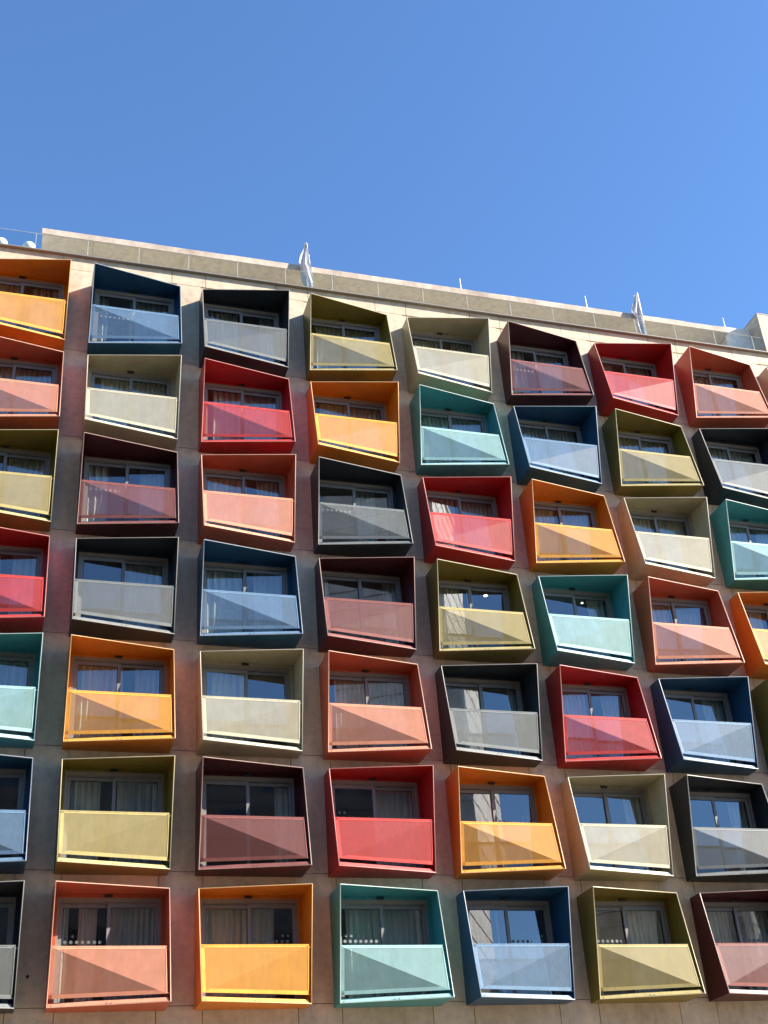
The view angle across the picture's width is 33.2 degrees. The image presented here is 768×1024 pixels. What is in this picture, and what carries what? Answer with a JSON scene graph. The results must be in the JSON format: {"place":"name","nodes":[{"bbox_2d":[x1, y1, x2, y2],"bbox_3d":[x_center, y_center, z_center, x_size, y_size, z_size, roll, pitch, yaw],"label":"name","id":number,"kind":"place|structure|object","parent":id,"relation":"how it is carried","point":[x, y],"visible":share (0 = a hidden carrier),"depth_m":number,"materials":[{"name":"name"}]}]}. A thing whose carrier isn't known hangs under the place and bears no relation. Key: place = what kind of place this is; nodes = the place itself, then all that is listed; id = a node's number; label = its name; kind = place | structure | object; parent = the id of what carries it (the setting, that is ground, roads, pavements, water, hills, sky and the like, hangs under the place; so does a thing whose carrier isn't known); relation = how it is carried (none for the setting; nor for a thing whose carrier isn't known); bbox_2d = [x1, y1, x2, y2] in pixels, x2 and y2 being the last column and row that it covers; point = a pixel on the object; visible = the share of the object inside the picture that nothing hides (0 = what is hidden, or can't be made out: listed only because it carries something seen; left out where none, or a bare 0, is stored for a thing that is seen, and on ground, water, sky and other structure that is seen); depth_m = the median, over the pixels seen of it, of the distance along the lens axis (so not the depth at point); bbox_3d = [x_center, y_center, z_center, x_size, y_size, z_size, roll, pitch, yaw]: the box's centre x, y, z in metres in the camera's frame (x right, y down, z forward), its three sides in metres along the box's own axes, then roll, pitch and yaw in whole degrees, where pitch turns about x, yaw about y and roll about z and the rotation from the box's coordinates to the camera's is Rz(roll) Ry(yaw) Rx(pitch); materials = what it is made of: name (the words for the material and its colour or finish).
{"place":"outdoors","nodes":[
{"label":"outdoors","id":0,"kind":"place"},
{"bbox_2d":[0,0,767,328],"label":"sky","id":1,"kind":"structure","parent":0,"point":[605,152],"materials":[{"name":"blue"}]},
{"bbox_2d":[719,313,767,350],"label":"stair tower","id":2,"kind":"structure","parent":0,"point":[756,326],"depth_m":47.84,"materials":[{"name":"concrete"}]},
{"label":"ground","id":3,"kind":"structure","parent":0,"visible":0},
{"bbox_2d":[0,243,767,1023],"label":"apartment building","id":4,"kind":"structure","parent":3,"relation":"on","point":[522,921],"depth_m":35.57,"materials":[{"name":"concrete"}]},
{"bbox_2d":[0,880,24,1013],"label":"balcony box","id":5,"kind":"object","parent":4,"relation":"attached to","point":[8,964],"visible":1,"depth_m":28.63,"materials":[{"name":"black paint"}]},
{"bbox_2d":[0,769,25,880],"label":"window","id":6,"kind":"structure","parent":4,"relation":"in","point":[12,781],"depth_m":32.74,"materials":[{"name":"glass"}]},
{"bbox_2d":[0,754,32,873],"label":"balcony box","id":7,"kind":"object","parent":4,"relation":"attached to","point":[14,827],"visible":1,"depth_m":30.00,"materials":[{"name":"blue paint"}]},
{"bbox_2d":[0,633,42,748],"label":"balcony box","id":8,"kind":"object","parent":4,"relation":"attached to","point":[18,709],"visible":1,"depth_m":31.64,"materials":[{"name":"teal paint"}]},
{"bbox_2d":[0,527,49,632],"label":"balcony box","id":9,"kind":"object","parent":4,"relation":"attached to","point":[18,593],"visible":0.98,"depth_m":33.06,"materials":[{"name":"red paint"}]},
{"bbox_2d":[0,429,58,531],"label":"balcony box","id":10,"kind":"object","parent":4,"relation":"attached to","point":[28,492],"visible":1,"depth_m":34.74,"materials":[{"name":"green paint"}]},
{"bbox_2d":[0,336,63,428],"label":"balcony box","id":11,"kind":"object","parent":4,"relation":"attached to","point":[21,396],"visible":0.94,"depth_m":36.14,"materials":[{"name":"red paint"}]},
{"bbox_2d":[0,258,71,350],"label":"balcony box","id":12,"kind":"object","parent":4,"relation":"attached to","point":[46,313],"visible":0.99,"depth_m":37.87,"materials":[{"name":"orange paint"}]},
{"bbox_2d":[58,908,153,1002],"bbox_3d":[-6.503,10.413,30.162,2.322,2.500,0.105,5,-32,-16],"label":"curtain","id":13,"kind":"object","parent":4,"relation":"hanging from","point":[131,927],"visible":0.34,"depth_m":30.54,"materials":[{"name":"white fabric"}]},
{"bbox_2d":[51,898,160,1002],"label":"window","id":14,"kind":"structure","parent":4,"relation":"in","point":[104,906],"depth_m":30.53,"materials":[{"name":"grey metal"}]},
{"bbox_2d":[45,881,170,1012],"bbox_3d":[-6.260,9.923,29.476,2.675,2.662,1.071,5,-32,-16],"label":"balcony box","id":15,"kind":"object","parent":4,"relation":"attached to","point":[85,971],"visible":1,"depth_m":28.97,"materials":[{"name":"orange paint"}]},
{"bbox_2d":[61,777,156,876],"bbox_3d":[-6.713,7.760,31.753,2.322,2.500,0.106,5,-32,-16],"label":"curtain","id":16,"kind":"object","parent":4,"relation":"hanging from","point":[131,797],"visible":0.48,"depth_m":32.12,"materials":[{"name":"white fabric"}]},
{"bbox_2d":[60,771,163,877],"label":"window","id":17,"kind":"structure","parent":4,"relation":"in","point":[108,796],"depth_m":32.08,"materials":[{"name":"grey glass"}]},
{"bbox_2d":[53,755,174,875],"bbox_3d":[-6.469,7.271,31.066,2.675,2.662,1.071,5,-32,-16],"label":"balcony box","id":18,"kind":"object","parent":4,"relation":"attached to","point":[139,835],"visible":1,"depth_m":30.68,"materials":[{"name":"yellow paint"}]},
{"bbox_2d":[74,665,158,737],"bbox_3d":[-6.922,5.107,33.344,2.322,2.500,0.101,5,-32,-16],"label":"curtain","id":19,"kind":"object","parent":4,"relation":"hanging from","point":[93,678],"visible":0.3,"depth_m":33.70,"materials":[{"name":"fabric"}]},
{"bbox_2d":[68,656,165,737],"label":"window","id":20,"kind":"structure","parent":4,"relation":"in","point":[128,666],"depth_m":33.72,"materials":[{"name":"grey metal"}]},
{"bbox_2d":[61,634,175,753],"bbox_3d":[-6.678,4.618,32.656,2.675,2.662,1.071,5,-32,-16],"label":"balcony box","id":21,"kind":"object","parent":4,"relation":"attached to","point":[95,712],"visible":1,"depth_m":32.17,"materials":[{"name":"orange paint"}]},
{"bbox_2d":[75,552,167,629],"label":"window","id":22,"kind":"structure","parent":4,"relation":"in","point":[91,566],"depth_m":35.49,"materials":[{"name":"blue glass"}]},
{"bbox_2d":[69,537,178,642],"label":"balcony box","id":23,"kind":"object","parent":4,"relation":"attached to","point":[146,603],"visible":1,"depth_m":33.89,"materials":[{"name":"black paint"}]},
{"bbox_2d":[81,456,169,521],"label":"window","id":24,"kind":"structure","parent":4,"relation":"in","point":[119,471],"depth_m":36.97,"materials":[{"name":"grey metal"}]},
{"bbox_2d":[75,432,178,537],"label":"balcony box","id":25,"kind":"object","parent":4,"relation":"attached to","point":[98,499],"visible":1,"depth_m":35.37,"materials":[{"name":"red paint"}]},
{"bbox_2d":[87,369,171,435],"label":"window","id":26,"kind":"structure","parent":4,"relation":"in","point":[96,376],"depth_m":38.43,"materials":[{"name":"grey metal"}]},
{"bbox_2d":[81,355,181,449],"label":"balcony box","id":27,"kind":"object","parent":4,"relation":"attached to","point":[158,412],"visible":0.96,"depth_m":37.10,"materials":[{"name":"beige paint"}]},
{"bbox_2d":[92,289,173,340],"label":"window","id":28,"kind":"structure","parent":4,"relation":"in","point":[117,299],"depth_m":40.16,"materials":[{"name":"glass"}]},
{"bbox_2d":[87,263,181,354],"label":"balcony box","id":29,"kind":"object","parent":4,"relation":"attached to","point":[112,322],"visible":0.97,"depth_m":38.53,"materials":[{"name":"blue paint"}]},
{"bbox_2d":[207,673,244,740],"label":"curtain","id":30,"kind":"object","parent":4,"relation":"hanging from","point":[225,685],"visible":0.22,"depth_m":34.53,"materials":[{"name":"fabric"}]},
{"bbox_2d":[206,909,275,998],"bbox_3d":[-3.521,10.691,31.020,1.851,2.500,0.104,5,-32,-16],"label":"curtain","id":31,"kind":"object","parent":4,"relation":"hanging from","point":[226,926],"visible":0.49,"depth_m":31.36,"materials":[{"name":"white fabric"}]},
{"bbox_2d":[204,303,279,363],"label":"window","id":32,"kind":"structure","parent":4,"relation":"in","point":[246,316],"depth_m":41.07,"materials":[{"name":"glass"}]},
{"bbox_2d":[203,383,282,439],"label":"window","id":33,"kind":"structure","parent":4,"relation":"in","point":[209,388],"depth_m":39.40,"materials":[{"name":"grey metal"}]},
{"bbox_2d":[207,477,279,536],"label":"curtain","id":34,"kind":"object","parent":4,"relation":"hanging from","point":[270,489],"visible":0.28,"depth_m":37.85,"materials":[{"name":"white fabric"}]},
{"bbox_2d":[199,289,289,377],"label":"balcony box","id":35,"kind":"object","parent":4,"relation":"attached to","point":[269,342],"visible":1,"depth_m":39.64,"materials":[{"name":"grey paint"}]},
{"bbox_2d":[203,468,285,538],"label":"window","id":36,"kind":"structure","parent":4,"relation":"in","point":[251,478],"depth_m":37.79,"materials":[{"name":"grey metal"}]},
{"bbox_2d":[207,571,282,632],"bbox_3d":[-3.923,2.755,35.856,2.323,2.500,0.106,5,-32,-16],"label":"curtain","id":37,"kind":"object","parent":4,"relation":"hanging from","point":[262,583],"visible":0.23,"depth_m":36.26,"materials":[{"name":"fabric"}]},
{"bbox_2d":[202,562,288,632],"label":"window","id":38,"kind":"structure","parent":4,"relation":"in","point":[247,571],"depth_m":36.19,"materials":[{"name":"grey metal"}]},
{"bbox_2d":[198,454,295,551],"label":"balcony box","id":39,"kind":"object","parent":4,"relation":"attached to","point":[269,514],"visible":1,"depth_m":36.42,"materials":[{"name":"paint"}]},
{"bbox_2d":[198,358,295,453],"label":"balcony box","id":40,"kind":"object","parent":4,"relation":"attached to","point":[221,420],"visible":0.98,"depth_m":37.88,"materials":[{"name":"red paint"}]},
{"bbox_2d":[202,663,292,746],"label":"window","id":41,"kind":"structure","parent":4,"relation":"in","point":[259,682],"depth_m":34.84,"materials":[{"name":"grey metal"}]},
{"bbox_2d":[200,775,295,865],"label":"window","id":42,"kind":"structure","parent":4,"relation":"in","point":[221,795],"depth_m":34.53,"materials":[{"name":"black glass"}]},
{"bbox_2d":[196,649,303,758],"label":"balcony box","id":43,"kind":"object","parent":4,"relation":"attached to","point":[281,720],"visible":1,"depth_m":33.21,"materials":[{"name":"beige paint"}]},
{"bbox_2d":[197,539,302,648],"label":"balcony box","id":44,"kind":"object","parent":4,"relation":"attached to","point":[219,609],"visible":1,"depth_m":34.70,"materials":[{"name":"blue paint"}]},
{"bbox_2d":[200,899,300,999],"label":"window","id":45,"kind":"structure","parent":4,"relation":"in","point":[286,927],"depth_m":31.45,"materials":[{"name":"grey metal"}]},
{"bbox_2d":[194,883,312,1009],"bbox_3d":[-3.052,10.223,30.398,2.675,2.662,1.071,5,-32,-16],"label":"balcony box","id":46,"kind":"object","parent":4,"relation":"attached to","point":[259,968],"visible":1,"depth_m":30.00,"materials":[{"name":"orange paint"}]},
{"bbox_2d":[195,756,311,876],"bbox_3d":[-3.261,7.571,31.988,2.675,2.662,1.071,5,-32,-16],"label":"balcony box","id":47,"kind":"object","parent":4,"relation":"attached to","point":[228,838],"visible":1,"depth_m":31.50,"materials":[{"name":"red paint"}]},
{"bbox_2d":[303,293,396,381],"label":"balcony box","id":48,"kind":"object","parent":4,"relation":"attached to","point":[324,350],"visible":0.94,"depth_m":40.40,"materials":[{"name":"yellow paint"}]},
{"bbox_2d":[306,381,399,471],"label":"balcony box","id":49,"kind":"object","parent":4,"relation":"attached to","point":[378,436],"visible":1,"depth_m":38.96,"materials":[{"name":"orange paint"}]},
{"bbox_2d":[319,480,395,541],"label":"window","id":50,"kind":"structure","parent":4,"relation":"in","point":[336,492],"depth_m":39.24,"materials":[{"name":"grey glass"}]},
{"bbox_2d":[310,457,412,556],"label":"balcony box","id":51,"kind":"object","parent":4,"relation":"attached to","point":[336,521],"visible":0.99,"depth_m":37.22,"materials":[{"name":"grey paint"}]},
{"bbox_2d":[321,571,404,644],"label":"window","id":52,"kind":"structure","parent":4,"relation":"in","point":[340,585],"depth_m":38.01,"materials":[{"name":"grey glass"}]},
{"bbox_2d":[314,557,416,657],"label":"balcony box","id":53,"kind":"object","parent":4,"relation":"attached to","point":[390,620],"visible":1,"depth_m":35.75,"materials":[{"name":"red paint"}]},
{"bbox_2d":[333,680,407,748],"bbox_3d":[-0.363,5.721,35.229,2.020,2.500,0.105,5,-32,-16],"label":"curtain","id":54,"kind":"object","parent":4,"relation":"hanging from","point":[380,693],"visible":0.29,"depth_m":35.61,"materials":[{"name":"white fabric"}]},
{"bbox_2d":[329,671,413,748],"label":"window","id":55,"kind":"structure","parent":4,"relation":"in","point":[333,675],"depth_m":35.53,"materials":[{"name":"grey metal"}]},
{"bbox_2d":[319,650,431,762],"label":"balcony box","id":56,"kind":"object","parent":4,"relation":"attached to","point":[351,724],"visible":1,"depth_m":34.04,"materials":[{"name":"red paint"}]},
{"bbox_2d":[331,780,423,867],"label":"window","id":57,"kind":"structure","parent":4,"relation":"in","point":[351,798],"depth_m":34.23,"materials":[{"name":"black glass"}]},
{"bbox_2d":[324,765,435,878],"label":"balcony box","id":58,"kind":"object","parent":4,"relation":"attached to","point":[395,840],"visible":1,"depth_m":32.54,"materials":[{"name":"red paint"}]},
{"bbox_2d":[41,228,728,344],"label":"roof parapet","id":59,"kind":"object","parent":4,"relation":"on","point":[227,267],"visible":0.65,"depth_m":43.97,"materials":[{"name":"concrete"}]},
{"bbox_2d":[345,910,426,998],"bbox_3d":[0.055,11.027,32.050,2.020,2.500,0.103,5,-32,-16],"label":"curtain","id":60,"kind":"object","parent":4,"relation":"hanging from","point":[402,927],"visible":0.45,"depth_m":32.37,"materials":[{"name":"white fabric"}]},
{"bbox_2d":[341,900,433,998],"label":"window","id":61,"kind":"structure","parent":4,"relation":"in","point":[380,905],"depth_m":32.33,"materials":[{"name":"grey metal"}]},
{"bbox_2d":[329,884,454,1007],"bbox_3d":[0.156,10.523,31.320,2.675,2.662,1.071,5,-32,-16],"label":"balcony box","id":62,"kind":"object","parent":4,"relation":"attached to","point":[365,969],"visible":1,"depth_m":30.84,"materials":[{"name":"teal paint"}]},
{"bbox_2d":[375,791,416,867],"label":"curtain","id":63,"kind":"object","parent":4,"relation":"hanging from","point":[394,804],"visible":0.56,"depth_m":34.14,"materials":[{"name":"white fabric"}]},
{"bbox_2d":[402,317,491,401],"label":"balcony box","id":64,"kind":"object","parent":4,"relation":"attached to","point":[471,367],"visible":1,"depth_m":41.50,"materials":[{"name":"beige paint"}]},
{"bbox_2d":[409,384,508,476],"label":"balcony box","id":65,"kind":"object","parent":4,"relation":"attached to","point":[443,444],"visible":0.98,"depth_m":39.75,"materials":[{"name":"teal paint"}]},
{"bbox_2d":[427,498,495,554],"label":"curtain","id":66,"kind":"object","parent":4,"relation":"hanging from","point":[447,506],"visible":0.2,"depth_m":39.76,"materials":[{"name":"white fabric"}]},
{"bbox_2d":[417,477,514,569],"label":"balcony box","id":67,"kind":"object","parent":4,"relation":"attached to","point":[489,534],"visible":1,"depth_m":38.28,"materials":[{"name":"red paint"}]},
{"bbox_2d":[438,580,514,647],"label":"window","id":68,"kind":"structure","parent":4,"relation":"in","point":[497,599],"depth_m":38.38,"materials":[{"name":"glass"}]},
{"bbox_2d":[426,559,534,663],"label":"balcony box","id":69,"kind":"object","parent":4,"relation":"attached to","point":[461,626],"visible":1,"depth_m":36.57,"materials":[{"name":"yellow paint"}]},
{"bbox_2d":[444,677,528,755],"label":"window","id":70,"kind":"structure","parent":4,"relation":"in","point":[492,693],"depth_m":37.39,"materials":[{"name":"grey metal"}]},
{"bbox_2d":[435,663,542,767],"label":"balcony box","id":71,"kind":"object","parent":4,"relation":"attached to","point":[512,730],"visible":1,"depth_m":35.08,"materials":[{"name":"black paint"}]},
{"bbox_2d":[459,784,543,869],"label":"window","id":72,"kind":"structure","parent":4,"relation":"in","point":[517,804],"depth_m":36.40,"materials":[{"name":"blue glass"}]},
{"bbox_2d":[445,766,565,879],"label":"balcony box","id":73,"kind":"object","parent":4,"relation":"attached to","point":[488,843],"visible":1,"depth_m":33.38,"materials":[{"name":"orange paint"}]},
{"bbox_2d":[466,901,560,994],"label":"window","id":74,"kind":"structure","parent":4,"relation":"in","point":[519,922],"depth_m":35.21,"materials":[{"name":"blue glass"}]},
{"bbox_2d":[456,886,574,1005],"bbox_3d":[3.364,10.823,32.243,2.675,2.662,1.071,5,-32,-16],"label":"balcony box","id":75,"kind":"object","parent":4,"relation":"attached to","point":[539,966],"visible":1,"depth_m":31.88,"materials":[{"name":"blue paint"}]},
{"bbox_2d":[497,321,593,405],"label":"balcony box","id":76,"kind":"object","parent":4,"relation":"attached to","point":[535,376],"visible":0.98,"depth_m":42.26,"materials":[{"name":"red paint"}]},
{"bbox_2d":[507,406,601,492],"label":"balcony box","id":77,"kind":"object","parent":4,"relation":"attached to","point":[582,459],"visible":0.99,"depth_m":40.82,"materials":[{"name":"blue paint"}]},
{"bbox_2d":[519,479,624,574],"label":"balcony box","id":78,"kind":"object","parent":4,"relation":"attached to","point":[558,541],"visible":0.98,"depth_m":39.09,"materials":[{"name":"orange paint"}]},
{"bbox_2d":[542,588,620,658],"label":"window","id":79,"kind":"structure","parent":4,"relation":"in","point":[564,602],"depth_m":39.42,"materials":[{"name":"blue glass"}]},
{"bbox_2d":[532,575,634,670],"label":"balcony box","id":80,"kind":"object","parent":4,"relation":"attached to","point":[614,635],"visible":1,"depth_m":37.62,"materials":[{"name":"teal paint"}]},
{"bbox_2d":[562,692,630,757],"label":"curtain","id":81,"kind":"object","parent":4,"relation":"hanging from","point":[574,704],"visible":0.26,"depth_m":37.46,"materials":[{"name":"fabric"}]},
{"bbox_2d":[561,684,637,757],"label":"window","id":82,"kind":"structure","parent":4,"relation":"in","point":[593,707],"depth_m":37.50,"materials":[{"name":"grey metal"}]},
{"bbox_2d":[545,665,661,771],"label":"balcony box","id":83,"kind":"object","parent":4,"relation":"attached to","point":[581,735],"visible":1,"depth_m":35.91,"materials":[{"name":"red paint"}]},
{"bbox_2d":[571,788,657,870],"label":"window","id":84,"kind":"structure","parent":4,"relation":"in","point":[596,806],"depth_m":37.27,"materials":[{"name":"blue glass"}]},
{"bbox_2d":[560,774,673,881],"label":"balcony box","id":85,"kind":"object","parent":4,"relation":"attached to","point":[637,845],"visible":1,"depth_m":34.42,"materials":[{"name":"beige paint"}]},
{"bbox_2d":[588,343,678,423],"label":"balcony box","id":86,"kind":"object","parent":4,"relation":"attached to","point":[660,390],"visible":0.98,"depth_m":43.36,"materials":[{"name":"red paint"}]},
{"bbox_2d":[600,911,670,994],"bbox_3d":[6.329,11.613,33.852,2.322,2.500,0.106,5,-32,-16],"label":"curtain","id":87,"kind":"object","parent":4,"relation":"hanging from","point":[644,927],"visible":0.27,"depth_m":34.37,"materials":[{"name":"white fabric"}]},
{"bbox_2d":[595,901,678,994],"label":"window","id":88,"kind":"structure","parent":4,"relation":"in","point":[611,919],"depth_m":34.46,"materials":[{"name":"grey glass"}]},
{"bbox_2d":[576,886,705,1003],"bbox_3d":[6.572,11.124,33.165,2.675,2.662,1.071,5,-32,-16],"label":"balcony box","id":89,"kind":"object","parent":4,"relation":"attached to","point":[619,967],"visible":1,"depth_m":32.72,"materials":[{"name":"yellow paint"}]},
{"bbox_2d":[601,408,703,496],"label":"balcony box","id":90,"kind":"object","parent":4,"relation":"attached to","point":[635,465],"visible":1,"depth_m":41.61,"materials":[{"name":"yellow paint"}]},
{"bbox_2d":[616,497,715,585],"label":"balcony box","id":91,"kind":"object","parent":4,"relation":"attached to","point":[694,550],"visible":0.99,"depth_m":40.15,"materials":[{"name":"beige paint"}]},
{"bbox_2d":[651,605,711,661],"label":"curtain","id":92,"kind":"object","parent":4,"relation":"hanging from","point":[688,616],"visible":0.17,"depth_m":40.04,"materials":[{"name":"fabric"}]},
{"bbox_2d":[633,576,744,676],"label":"balcony box","id":93,"kind":"object","parent":4,"relation":"attached to","point":[717,639],"visible":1,"depth_m":38.44,"materials":[{"name":"red paint"}]},
{"bbox_2d":[663,690,741,763],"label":"window","id":94,"kind":"structure","parent":4,"relation":"in","point":[683,705],"depth_m":38.59,"materials":[{"name":"grey metal"}]},
{"bbox_2d":[650,676,758,775],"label":"balcony box","id":95,"kind":"object","parent":4,"relation":"attached to","point":[734,739],"visible":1,"depth_m":36.95,"materials":[{"name":"blue paint"}]},
{"bbox_2d":[669,775,767,882],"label":"balcony box","id":96,"kind":"object","parent":4,"relation":"attached to","point":[708,848],"visible":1,"depth_m":35.23,"materials":[{"name":"black paint"}]},
{"bbox_2d":[675,346,767,427],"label":"balcony box","id":97,"kind":"object","parent":4,"relation":"attached to","point":[750,399],"visible":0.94,"depth_m":44.13,"materials":[{"name":"paint"}]},
{"bbox_2d":[689,792,765,872],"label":"window","id":98,"kind":"structure","parent":4,"relation":"in","point":[708,809],"depth_m":38.09,"materials":[{"name":"blue glass"}]},
{"bbox_2d":[690,890,767,1001],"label":"balcony box","id":99,"kind":"object","parent":4,"relation":"attached to","point":[725,965],"visible":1,"depth_m":33.51,"materials":[{"name":"red paint"}]},
{"bbox_2d":[691,428,767,508],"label":"balcony box","id":100,"kind":"object","parent":4,"relation":"attached to","point":[715,474],"visible":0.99,"depth_m":42.53,"materials":[{"name":"black paint"}]},
{"bbox_2d":[703,902,767,989],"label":"window","id":101,"kind":"structure","parent":4,"relation":"in","point":[733,910],"depth_m":35.19,"materials":[{"name":"grey glass"}]},
{"bbox_2d":[706,911,767,990],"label":"curtain","id":102,"kind":"object","parent":4,"relation":"hanging from","point":[756,925],"visible":0.38,"depth_m":35.18,"materials":[{"name":"white fabric"}]},
{"bbox_2d":[710,499,767,590],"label":"balcony box","id":103,"kind":"object","parent":4,"relation":"attached to","point":[740,558],"visible":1,"depth_m":40.89,"materials":[{"name":"teal paint"}]},
{"bbox_2d":[729,592,767,679],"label":"balcony box","id":104,"kind":"object","parent":4,"relation":"attached to","point":[753,644],"visible":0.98,"depth_m":39.32,"materials":[{"name":"orange paint"}]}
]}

